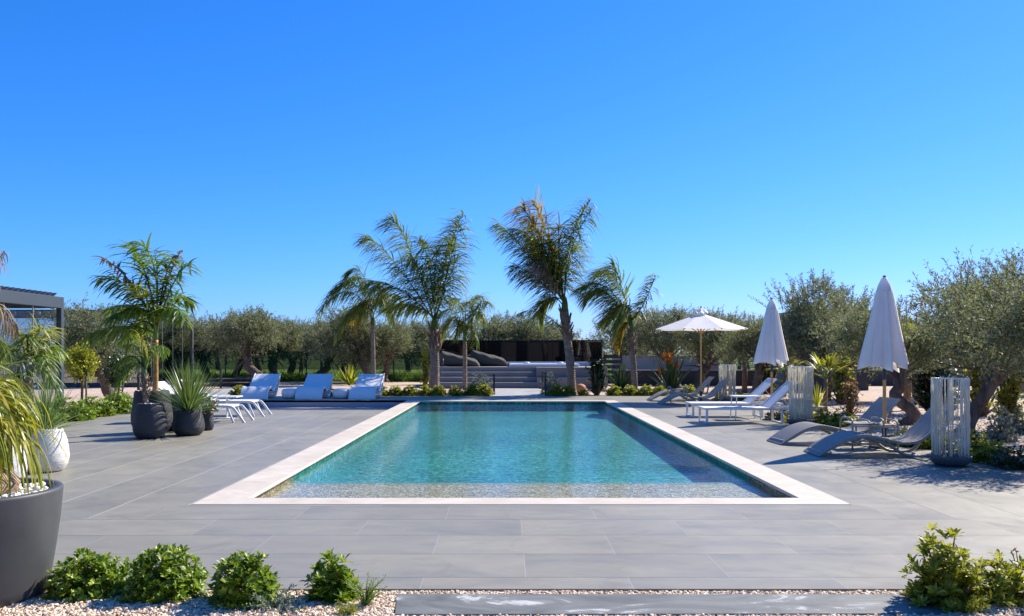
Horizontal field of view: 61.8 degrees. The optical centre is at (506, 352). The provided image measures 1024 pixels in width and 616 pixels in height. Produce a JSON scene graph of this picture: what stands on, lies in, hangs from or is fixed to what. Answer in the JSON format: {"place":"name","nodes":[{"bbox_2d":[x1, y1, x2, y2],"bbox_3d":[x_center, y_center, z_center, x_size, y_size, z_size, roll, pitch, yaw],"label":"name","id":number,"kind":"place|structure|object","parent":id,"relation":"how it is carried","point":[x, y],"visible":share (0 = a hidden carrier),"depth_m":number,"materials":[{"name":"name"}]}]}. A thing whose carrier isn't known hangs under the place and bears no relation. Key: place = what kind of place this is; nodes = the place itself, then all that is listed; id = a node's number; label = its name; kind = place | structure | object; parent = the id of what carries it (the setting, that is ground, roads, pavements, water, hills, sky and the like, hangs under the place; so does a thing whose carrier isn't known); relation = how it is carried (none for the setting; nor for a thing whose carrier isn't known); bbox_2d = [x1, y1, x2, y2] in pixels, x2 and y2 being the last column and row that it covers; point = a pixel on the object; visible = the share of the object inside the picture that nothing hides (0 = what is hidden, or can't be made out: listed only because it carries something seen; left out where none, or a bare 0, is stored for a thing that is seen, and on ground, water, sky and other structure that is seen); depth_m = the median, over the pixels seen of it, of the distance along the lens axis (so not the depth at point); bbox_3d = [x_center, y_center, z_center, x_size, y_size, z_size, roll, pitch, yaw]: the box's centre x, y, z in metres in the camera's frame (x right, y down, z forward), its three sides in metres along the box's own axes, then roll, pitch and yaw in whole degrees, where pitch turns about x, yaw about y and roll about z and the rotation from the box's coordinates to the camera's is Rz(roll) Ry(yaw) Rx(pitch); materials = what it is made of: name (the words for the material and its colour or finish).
{"place":"outdoors","nodes":[
{"label":"outdoors","id":0,"kind":"place"},
{"bbox_2d":[0,286,63,410],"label":"garden pavilion","id":1,"kind":"structure","parent":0,"point":[12,297],"depth_m":17.97,"materials":[{"name":"grey metal"}]},
{"bbox_2d":[1,310,195,386],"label":"wire fence","id":2,"kind":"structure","parent":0,"point":[176,342],"depth_m":37.68,"materials":[{"name":"metal"}]},
{"bbox_2d":[217,400,405,409],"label":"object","id":3,"kind":"object","parent":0,"point":[332,405],"visible":0.15,"depth_m":25.10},
{"bbox_2d":[193,369,611,381],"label":"meadow grass","id":4,"kind":"structure","parent":0,"point":[404,376],"depth_m":42.44,"materials":[{"name":"plant"}]},
{"bbox_2d":[0,353,998,378],"bbox_3d":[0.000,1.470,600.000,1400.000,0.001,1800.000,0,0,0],"label":"ground","id":5,"kind":"structure","parent":0,"point":[1,370],"depth_m":78.61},
{"bbox_2d":[185,312,233,375],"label":"olive tree","id":6,"kind":"object","parent":5,"relation":"on","point":[197,328],"visible":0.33,"depth_m":42.37,"materials":[{"name":"green plant"}]},
{"bbox_2d":[232,315,312,373],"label":"olive tree","id":7,"kind":"object","parent":5,"relation":"on","point":[291,334],"visible":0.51,"depth_m":43.54,"materials":[{"name":"green plant"}]},
{"bbox_2d":[193,350,429,381],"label":"wire fence","id":8,"kind":"object","parent":5,"relation":"on","point":[287,360],"visible":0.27,"depth_m":42.20,"materials":[{"name":"black metal"}]},
{"bbox_2d":[300,318,358,373],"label":"olive tree","id":9,"kind":"object","parent":5,"relation":"on","point":[311,347],"visible":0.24,"depth_m":42.57,"materials":[{"name":"green plant"}]},
{"bbox_2d":[399,317,455,350],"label":"olive tree","id":10,"kind":"object","parent":5,"relation":"on","point":[421,341],"visible":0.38,"depth_m":43.46,"materials":[{"name":"green plant"}]},
{"bbox_2d":[451,309,543,339],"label":"olive tree","id":11,"kind":"object","parent":5,"relation":"on","point":[495,329],"visible":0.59,"depth_m":42.92,"materials":[{"name":"green plant"}]},
{"bbox_2d":[501,311,580,339],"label":"olive tree","id":12,"kind":"object","parent":5,"relation":"on","point":[549,333],"visible":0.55,"depth_m":42.55,"materials":[{"name":"green plant"}]},
{"bbox_2d":[0,318,1008,372],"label":"orchard","id":13,"kind":"object","parent":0,"point":[586,338],"depth_m":61.77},
{"bbox_2d":[0,0,1023,353],"label":"sky","id":14,"kind":"structure","parent":0,"point":[723,149],"materials":[{"name":"blue"}]},
{"bbox_2d":[491,388,544,395],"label":"garden path","id":15,"kind":"structure","parent":0,"point":[517,391],"depth_m":30.03,"materials":[{"name":"stone"}]},
{"bbox_2d":[13,382,1023,614],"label":"gravel bed","id":16,"kind":"object","parent":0,"point":[873,394],"visible":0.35,"depth_m":28.97,"materials":[{"name":"gravel"}]},
{"bbox_2d":[0,251,19,364],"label":"palm tree","id":17,"kind":"object","parent":16,"relation":"on","point":[8,321],"visible":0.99,"depth_m":11.67,"materials":[{"name":"green plant"}]},
{"bbox_2d":[0,477,63,607],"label":"planter","id":18,"kind":"object","parent":16,"relation":"on","point":[29,524],"visible":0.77,"depth_m":4.79,"materials":[{"name":"concrete"}]},
{"bbox_2d":[0,360,71,497],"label":"ponytail palm","id":19,"kind":"object","parent":18,"relation":"in","point":[11,433],"visible":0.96,"depth_m":4.98,"materials":[{"name":"green plant"}]},
{"bbox_2d":[0,311,69,428],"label":"palm tree","id":20,"kind":"object","parent":16,"relation":"on","point":[31,339],"visible":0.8,"depth_m":12.28,"materials":[{"name":"green plant"}]},
{"bbox_2d":[50,396,99,421],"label":"round shrub","id":21,"kind":"object","parent":16,"relation":"on","point":[82,410],"visible":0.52,"depth_m":17.67,"materials":[{"name":"green plant"}]},
{"bbox_2d":[64,338,102,401],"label":"tree","id":22,"kind":"object","parent":16,"relation":"on","point":[82,365],"visible":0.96,"depth_m":20.38,"materials":[{"name":"green plant"}]},
{"bbox_2d":[40,548,132,603],"bbox_3d":[-2.451,1.292,5.016,0.534,0.329,0.554,0,0,0],"label":"round shrub","id":23,"kind":"object","parent":16,"relation":"on","point":[102,577],"visible":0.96,"depth_m":4.91,"materials":[{"name":"green plant"}]},
{"bbox_2d":[13,291,159,399],"bbox_3d":[-11.978,-0.060,24.378,3.989,3.372,2.822,0,0,-23],"label":"olive tree","id":24,"kind":"object","parent":16,"relation":"on","point":[86,322],"visible":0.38,"depth_m":24.19,"materials":[{"name":"green plant"}]},
{"bbox_2d":[76,396,118,416],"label":"round shrub","id":25,"kind":"object","parent":16,"relation":"on","point":[103,412],"visible":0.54,"depth_m":18.80,"materials":[{"name":"green plant"}]},
{"bbox_2d":[95,392,132,413],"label":"round shrub","id":26,"kind":"object","parent":16,"relation":"on","point":[121,406],"visible":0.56,"depth_m":19.71,"materials":[{"name":"green plant"}]},
{"bbox_2d":[99,349,139,394],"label":"shrub","id":27,"kind":"object","parent":16,"relation":"on","point":[109,375],"visible":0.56,"depth_m":22.34,"materials":[{"name":"green plant"}]},
{"bbox_2d":[107,329,169,403],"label":"palm tree","id":28,"kind":"object","parent":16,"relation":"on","point":[145,359],"visible":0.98,"depth_m":13.99,"materials":[{"name":"green plant"}]},
{"bbox_2d":[73,232,204,390],"bbox_3d":[-6.371,-0.296,14.968,2.216,3.492,1.787,0,0,0],"label":"palm tree","id":29,"kind":"object","parent":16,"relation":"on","point":[158,314],"visible":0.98,"depth_m":14.84,"materials":[{"name":"green plant"}]},
{"bbox_2d":[116,543,210,607],"bbox_3d":[-1.960,1.273,4.938,0.547,0.369,0.508,0,0,0],"label":"round shrub","id":30,"kind":"object","parent":16,"relation":"on","point":[167,577],"visible":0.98,"depth_m":4.84,"materials":[{"name":"green plant"}]},
{"bbox_2d":[195,304,284,376],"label":"olive tree","id":31,"kind":"object","parent":16,"relation":"on","point":[252,330],"visible":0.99,"depth_m":38.64,"materials":[{"name":"green plant"}]},
{"bbox_2d":[204,549,280,612],"bbox_3d":[-1.475,1.286,4.815,0.440,0.342,0.466,0,0,-22],"label":"round shrub","id":32,"kind":"object","parent":16,"relation":"on","point":[235,585],"visible":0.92,"depth_m":4.72,"materials":[{"name":"green plant"}]},
{"bbox_2d":[244,583,304,608],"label":"weed","id":33,"kind":"object","parent":16,"relation":"on","point":[284,591],"visible":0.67,"depth_m":4.68,"materials":[{"name":"plant"}]},
{"bbox_2d":[298,549,364,604],"bbox_3d":[-0.991,1.289,4.894,0.376,0.355,0.369,0,0,0],"label":"round shrub","id":34,"kind":"object","parent":16,"relation":"on","point":[331,587],"visible":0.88,"depth_m":4.84,"materials":[{"name":"green plant"}]},
{"bbox_2d":[296,297,397,373],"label":"olive tree","id":35,"kind":"object","parent":16,"relation":"on","point":[342,345],"visible":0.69,"depth_m":39.99,"materials":[{"name":"green plant"}]},
{"bbox_2d":[314,260,404,373],"bbox_3d":[-6.517,-1.348,38.060,4.312,5.639,3.282,0,0,-8],"label":"palm tree","id":36,"kind":"object","parent":16,"relation":"on","point":[361,309],"visible":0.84,"depth_m":37.82,"materials":[{"name":"green plant"}]},
{"bbox_2d":[347,318,417,381],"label":"olive tree","id":37,"kind":"object","parent":16,"relation":"on","point":[402,337],"visible":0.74,"depth_m":40.26,"materials":[{"name":"green plant"}]},
{"bbox_2d":[352,208,481,388],"bbox_3d":[-3.145,-1.776,29.372,4.661,6.493,4.421,0,0,0],"label":"palm tree","id":38,"kind":"object","parent":16,"relation":"on","point":[432,291],"visible":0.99,"depth_m":29.37,"materials":[{"name":"green plant"}]},
{"bbox_2d":[437,292,496,389],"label":"palm tree","id":39,"kind":"object","parent":16,"relation":"on","point":[464,327],"visible":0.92,"depth_m":31.86,"materials":[{"name":"green plant"}]},
{"bbox_2d":[0,589,1023,615],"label":"gravel stones","id":40,"kind":"object","parent":16,"relation":"on","point":[383,603],"visible":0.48,"depth_m":4.67,"materials":[{"name":"gravel"}]},
{"bbox_2d":[341,573,388,605],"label":"weed","id":41,"kind":"object","parent":40,"relation":"on","point":[367,598],"visible":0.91,"depth_m":4.76,"materials":[{"name":"green plant"}]},
{"bbox_2d":[941,592,989,614],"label":"weed","id":42,"kind":"object","parent":40,"relation":"on","point":[971,607],"visible":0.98,"depth_m":4.60,"materials":[{"name":"green plant"}]},
{"bbox_2d":[439,340,601,365],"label":"glass screen wall","id":43,"kind":"structure","parent":16,"relation":"on","point":[535,350],"depth_m":38.48,"materials":[{"name":"black"}]},
{"bbox_2d":[25,396,1023,592],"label":"pool deck","id":44,"kind":"structure","parent":16,"relation":"on","point":[128,493],"depth_m":7.05,"materials":[{"name":"tile"}]},
{"bbox_2d":[24,427,69,472],"bbox_3d":[-5.440,1.145,10.099,0.506,0.511,0.498,0,0,0],"label":"plant pot","id":45,"kind":"object","parent":44,"relation":"on","point":[59,457],"visible":0.52,"depth_m":9.95,"materials":[{"name":"white ceramic"}]},
{"bbox_2d":[8,371,108,436],"bbox_3d":[-5.436,0.621,10.101,1.457,0.891,1.385,0,0,0],"label":"spiky plant","id":46,"kind":"object","parent":45,"relation":"in","point":[46,401],"visible":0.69,"depth_m":10.08,"materials":[{"name":"green plant"}]},
{"bbox_2d":[132,402,167,438],"bbox_3d":[-5.833,1.111,14.000,0.537,0.579,0.529,0,0,0],"label":"plant pot","id":47,"kind":"object","parent":44,"relation":"on","point":[150,421],"visible":0.99,"depth_m":13.80,"materials":[{"name":"black ceramic"}]},
{"bbox_2d":[131,390,172,431],"bbox_3d":[-6.195,1.028,14.949,0.689,0.745,0.679,0,0,0],"label":"plant pot","id":48,"kind":"object","parent":44,"relation":"on","point":[137,396],"visible":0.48,"depth_m":14.75,"materials":[{"name":"black ceramic"}]},
{"bbox_2d":[172,410,204,435],"bbox_3d":[-5.384,1.186,14.500,0.512,0.428,0.509,0,0,0],"label":"plant pot","id":49,"kind":"object","parent":44,"relation":"on","point":[189,423],"visible":0.94,"depth_m":14.31,"materials":[{"name":"black ceramic"}]},
{"bbox_2d":[151,361,240,416],"bbox_3d":[-5.371,0.588,14.552,1.691,1.051,1.670,0,0,0],"label":"spiky plant","id":50,"kind":"object","parent":49,"relation":"in","point":[189,396],"visible":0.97,"depth_m":14.40,"materials":[{"name":"green plant"}]},
{"bbox_2d":[152,381,253,422],"bbox_3d":[-6.157,1.009,17.400,1.874,0.834,0.636,0,0,0],"label":"sun lounger","id":51,"kind":"object","parent":44,"relation":"on","point":[227,407],"visible":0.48,"depth_m":17.38,"materials":[{"name":"white metal"}]},
{"bbox_2d":[179,379,271,415],"bbox_3d":[-6.237,1.009,19.050,1.874,0.834,0.636,0,0,0],"label":"sun lounger","id":52,"kind":"object","parent":44,"relation":"on","point":[252,401],"visible":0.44,"depth_m":18.93,"materials":[{"name":"white"}]},
{"bbox_2d":[240,373,280,398],"bbox_3d":[-7.643,1.042,26.641,0.826,0.753,1.782,0,0,-2],"label":"wave lounger","id":53,"kind":"object","parent":44,"relation":"on","point":[263,386],"visible":0.99,"depth_m":26.83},
{"bbox_2d":[295,373,333,398],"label":"wave lounger","id":54,"kind":"object","parent":44,"relation":"on","point":[316,386],"visible":0.98,"depth_m":26.70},
{"bbox_2d":[348,373,384,398],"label":"wave lounger","id":55,"kind":"object","parent":44,"relation":"on","point":[368,386],"visible":0.99,"depth_m":26.68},
{"bbox_2d":[192,400,850,504],"bbox_3d":[0.135,1.412,16.440,6.070,0.032,17.120,0,0,0],"label":"pool coping","id":56,"kind":"object","parent":44,"relation":"on","point":[247,490],"visible":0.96,"depth_m":8.85,"materials":[{"name":"stone"}]},
{"bbox_2d":[255,402,791,497],"bbox_3d":[0.165,1.864,16.410,5.390,0.872,16.480,0,0,0],"label":"pool basin","id":57,"kind":"object","parent":44,"relation":"in","point":[713,478],"visible":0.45,"depth_m":12.66,"materials":[{"name":"tile"}]},
{"bbox_2d":[268,404,774,497],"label":"pool water","id":58,"kind":"structure","parent":57,"relation":"in","point":[425,412],"depth_m":14.85,"materials":[{"name":"teal liquid"}]},
{"bbox_2d":[657,378,729,404],"bbox_3d":[5.049,1.056,23.166,1.859,0.711,0.632,0,0,-1],"label":"slatted lounger","id":59,"kind":"object","parent":44,"relation":"on","point":[716,389],"visible":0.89,"depth_m":22.96,"materials":[{"name":"beige plastic"}]},
{"bbox_2d":[656,306,747,400],"bbox_3d":[5.520,0.040,24.300,2.513,2.720,2.513,0,0,11],"label":"umbrella","id":60,"kind":"object","parent":44,"relation":"on","point":[700,323],"visible":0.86,"depth_m":23.88,"materials":[{"name":"white fabric"}]},
{"bbox_2d":[718,364,735,400],"bbox_3d":[6.060,0.855,23.500,0.508,1.090,0.508,0,0,0],"label":"twig lantern","id":61,"kind":"object","parent":44,"relation":"on","point":[722,370],"visible":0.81,"depth_m":23.38,"materials":[{"name":"grey wood"}]},
{"bbox_2d":[685,378,782,417],"bbox_3d":[4.970,0.981,18.750,1.980,0.839,0.660,0,0,0],"label":"sun lounger","id":62,"kind":"object","parent":44,"relation":"on","point":[765,385],"visible":0.78,"depth_m":18.70,"materials":[{"name":"white metal"}]},
{"bbox_2d":[698,380,797,423],"bbox_3d":[4.890,0.981,17.150,1.980,0.839,0.660,0,0,0],"label":"sun lounger","id":63,"kind":"object","parent":44,"relation":"on","point":[772,400],"visible":0.74,"depth_m":17.05,"materials":[{"name":"white metal"}]},
{"bbox_2d":[753,298,788,420],"bbox_3d":[5.487,0.133,17.777,0.689,2.535,0.717,0,0,25],"label":"umbrella","id":64,"kind":"object","parent":44,"relation":"on","point":[771,348],"visible":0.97,"depth_m":17.63,"materials":[{"name":"white fabric"}]},
{"bbox_2d":[786,364,814,424],"bbox_3d":[5.620,0.814,16.350,0.531,1.172,0.531,0,0,0],"label":"twig lantern","id":65,"kind":"object","parent":44,"relation":"on","point":[806,382],"visible":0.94,"depth_m":16.20,"materials":[{"name":"grey wood"}]},
{"bbox_2d":[766,397,900,444],"bbox_3d":[5.048,1.056,13.269,1.859,0.711,0.632,0,0,-3],"label":"slatted lounger","id":66,"kind":"object","parent":44,"relation":"on","point":[793,431],"visible":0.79,"depth_m":13.15,"materials":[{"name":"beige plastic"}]},
{"bbox_2d":[839,416,884,449],"bbox_3d":[5.208,1.171,12.550,0.479,0.459,0.484,0,0,0],"label":"side table","id":67,"kind":"object","parent":44,"relation":"on","point":[862,424],"visible":0.85,"depth_m":12.35,"materials":[{"name":"beige plastic"}]},
{"bbox_2d":[803,403,955,456],"bbox_3d":[5.109,1.056,11.748,1.859,0.711,0.632,0,0,2],"label":"slatted lounger","id":68,"kind":"object","parent":44,"relation":"on","point":[918,432],"visible":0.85,"depth_m":11.64,"materials":[{"name":"beige plastic"}]},
{"bbox_2d":[857,275,908,448],"bbox_3d":[5.538,0.133,12.597,0.689,2.535,0.717,0,0,27],"label":"umbrella","id":69,"kind":"object","parent":44,"relation":"on","point":[883,347],"visible":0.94,"depth_m":12.45,"materials":[{"name":"white fabric"}]},
{"bbox_2d":[929,376,972,466],"bbox_3d":[5.500,0.848,10.600,0.486,1.104,0.486,0,0,0],"label":"twig lantern","id":70,"kind":"object","parent":44,"relation":"on","point":[961,457],"visible":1,"depth_m":10.52,"materials":[{"name":"grey wood"}]},
{"bbox_2d":[485,184,603,393],"bbox_3d":[1.259,-2.063,29.385,4.092,7.088,4.248,0,0,0],"label":"palm tree","id":71,"kind":"object","parent":16,"relation":"on","point":[551,265],"visible":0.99,"depth_m":28.98,"materials":[{"name":"green plant"}]},
{"bbox_2d":[583,359,609,394],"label":"upright shrub","id":72,"kind":"object","parent":16,"relation":"on","point":[597,379],"visible":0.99,"depth_m":28.48,"materials":[{"name":"green plant"}]},
{"bbox_2d":[568,253,663,390],"bbox_3d":[3.635,-0.925,29.177,3.422,4.799,3.020,0,0,0],"label":"palm tree","id":73,"kind":"object","parent":16,"relation":"on","point":[619,311],"visible":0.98,"depth_m":29.06,"materials":[{"name":"green plant"}]},
{"bbox_2d":[603,360,646,390],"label":"strap plant","id":74,"kind":"object","parent":16,"relation":"on","point":[620,382],"visible":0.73,"depth_m":31.91,"materials":[{"name":"green plant"}]},
{"bbox_2d":[589,302,665,355],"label":"olive tree","id":75,"kind":"object","parent":16,"relation":"on","point":[624,345],"visible":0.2,"depth_m":40.97,"materials":[{"name":"green plant"}]},
{"bbox_2d":[624,302,698,388],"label":"olive tree","id":76,"kind":"object","parent":16,"relation":"on","point":[665,345],"visible":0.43,"depth_m":33.44,"materials":[{"name":"green plant"}]},
{"bbox_2d":[612,356,719,384],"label":"garden wall","id":77,"kind":"structure","parent":16,"relation":"on","point":[646,363],"depth_m":37.90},
{"bbox_2d":[395,594,944,615],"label":"stepping slab","id":78,"kind":"structure","parent":16,"relation":"on","point":[615,604],"depth_m":4.75,"materials":[{"name":"stone"}]},
{"bbox_2d":[648,352,692,389],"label":"strap plant","id":79,"kind":"object","parent":16,"relation":"on","point":[673,380],"visible":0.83,"depth_m":30.80,"materials":[{"name":"green plant"}]},
{"bbox_2d":[665,305,761,389],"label":"olive tree","id":80,"kind":"object","parent":16,"relation":"on","point":[691,337],"visible":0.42,"depth_m":31.18,"materials":[{"name":"green plant"}]},
{"bbox_2d":[708,312,800,398],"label":"olive tree","id":81,"kind":"object","parent":16,"relation":"on","point":[741,345],"visible":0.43,"depth_m":26.35,"materials":[{"name":"green plant"}]},
{"bbox_2d":[613,370,1006,385],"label":"garden wall","id":82,"kind":"structure","parent":16,"relation":"on","point":[689,379],"depth_m":36.52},
{"bbox_2d":[749,267,874,402],"bbox_3d":[8.890,-0.454,24.558,3.332,4.007,3.352,0,0,-44],"label":"olive tree","id":83,"kind":"object","parent":16,"relation":"on","point":[803,315],"visible":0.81,"depth_m":24.16,"materials":[{"name":"green plant"}]},
{"bbox_2d":[779,310,869,390],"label":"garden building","id":84,"kind":"structure","parent":16,"relation":"on","point":[862,379],"depth_m":32.00,"materials":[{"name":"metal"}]},
{"bbox_2d":[806,352,846,408],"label":"fan palm","id":85,"kind":"object","parent":16,"relation":"on","point":[830,362],"visible":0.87,"depth_m":21.46,"materials":[{"name":"green plant"}]},
{"bbox_2d":[799,282,875,397],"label":"olive tree","id":86,"kind":"object","parent":16,"relation":"on","point":[839,310],"visible":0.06,"depth_m":26.30,"materials":[{"name":"green plant"}]},
{"bbox_2d":[824,350,857,403],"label":"upright shrub","id":87,"kind":"object","parent":16,"relation":"on","point":[839,377],"visible":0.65,"depth_m":23.42,"materials":[{"name":"green plant"}]},
{"bbox_2d":[838,381,870,416],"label":"upright shrub","id":88,"kind":"object","parent":16,"relation":"on","point":[850,398],"visible":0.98,"depth_m":18.73,"materials":[{"name":"green plant"}]},
{"bbox_2d":[741,403,1023,460],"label":"gravel pebbles","id":89,"kind":"object","parent":16,"relation":"on","point":[906,426],"visible":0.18,"depth_m":16.29,"materials":[{"name":"gravel"}]},
{"bbox_2d":[808,295,968,425],"bbox_3d":[7.613,0.188,17.074,2.997,2.799,2.359,0,0,28],"label":"olive tree","id":90,"kind":"object","parent":16,"relation":"on","point":[847,334],"visible":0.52,"depth_m":16.89,"materials":[{"name":"green plant"}]},
{"bbox_2d":[905,358,962,410],"bbox_3d":[9.811,0.789,19.615,1.408,1.370,1.592,0,0,8],"label":"upright shrub","id":91,"kind":"object","parent":16,"relation":"on","point":[921,390],"visible":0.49,"depth_m":19.38,"materials":[{"name":"green plant"}]},
{"bbox_2d":[898,522,990,613],"bbox_3d":[2.458,1.220,4.807,0.464,0.480,0.498,0,0,0],"label":"round shrub","id":92,"kind":"object","parent":16,"relation":"on","point":[943,575],"visible":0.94,"depth_m":4.73,"materials":[{"name":"green plant"}]},
{"bbox_2d":[896,245,1023,433],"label":"olive tree","id":93,"kind":"object","parent":16,"relation":"on","point":[979,403],"visible":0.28,"depth_m":15.25,"materials":[{"name":"green plant"}]},
{"bbox_2d":[906,243,1023,393],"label":"olive tree","id":94,"kind":"object","parent":16,"relation":"on","point":[1010,325],"visible":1,"depth_m":11.71,"materials":[{"name":"green plant"}]},
{"bbox_2d":[963,347,999,416],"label":"upright shrub","id":95,"kind":"object","parent":16,"relation":"on","point":[976,386],"visible":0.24,"depth_m":18.92,"materials":[{"name":"green plant"}]},
{"bbox_2d":[953,428,1014,458],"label":"round shrub","id":96,"kind":"object","parent":16,"relation":"on","point":[974,446],"visible":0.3,"depth_m":11.45,"materials":[{"name":"green plant"}]},
{"bbox_2d":[963,549,1023,609],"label":"round shrub","id":97,"kind":"object","parent":16,"relation":"on","point":[1006,584],"visible":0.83,"depth_m":4.77,"materials":[{"name":"green plant"}]},
{"bbox_2d":[970,439,1016,464],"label":"round shrub","id":98,"kind":"object","parent":16,"relation":"on","point":[980,455],"visible":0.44,"depth_m":10.86,"materials":[{"name":"green plant"}]},
{"bbox_2d":[983,404,1018,443],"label":"silver bush","id":99,"kind":"object","parent":16,"relation":"on","point":[999,430],"visible":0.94,"depth_m":13.53,"materials":[{"name":"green plant"}]},
{"bbox_2d":[980,445,1023,469],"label":"round shrub","id":100,"kind":"object","parent":16,"relation":"on","point":[1012,463],"visible":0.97,"depth_m":10.33,"materials":[{"name":"green plant"}]},
{"bbox_2d":[988,364,1023,425],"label":"upright shrub","id":101,"kind":"object","parent":16,"relation":"on","point":[1007,398],"visible":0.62,"depth_m":15.51,"materials":[{"name":"green plant"}]},
{"bbox_2d":[429,366,607,388],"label":"hot tub terrace","id":102,"kind":"structure","parent":0,"point":[511,377],"depth_m":34.05,"materials":[{"name":"stone"}]},
{"bbox_2d":[439,349,479,366],"bbox_3d":[-1.972,0.231,35.898,1.715,0.718,0.938,0,0,6],"label":"bean bag","id":103,"kind":"object","parent":102,"relation":"on","point":[451,359],"visible":0.87,"depth_m":35.55,"materials":[{"name":"grey fabric"}]},
{"bbox_2d":[470,348,507,365],"bbox_3d":[-0.765,0.199,36.596,1.615,0.782,0.950,0,0,-4],"label":"bean bag","id":104,"kind":"object","parent":102,"relation":"on","point":[483,359],"visible":0.8,"depth_m":36.20,"materials":[{"name":"grey fabric"}]},
{"bbox_2d":[507,362,590,366],"bbox_3d":[1.675,0.492,36.475,4.250,0.185,2.550,0,0,0],"label":"hot tub","id":105,"kind":"object","parent":102,"relation":"on","point":[538,364],"visible":0.72,"depth_m":35.23,"materials":[{"name":"plastic"}]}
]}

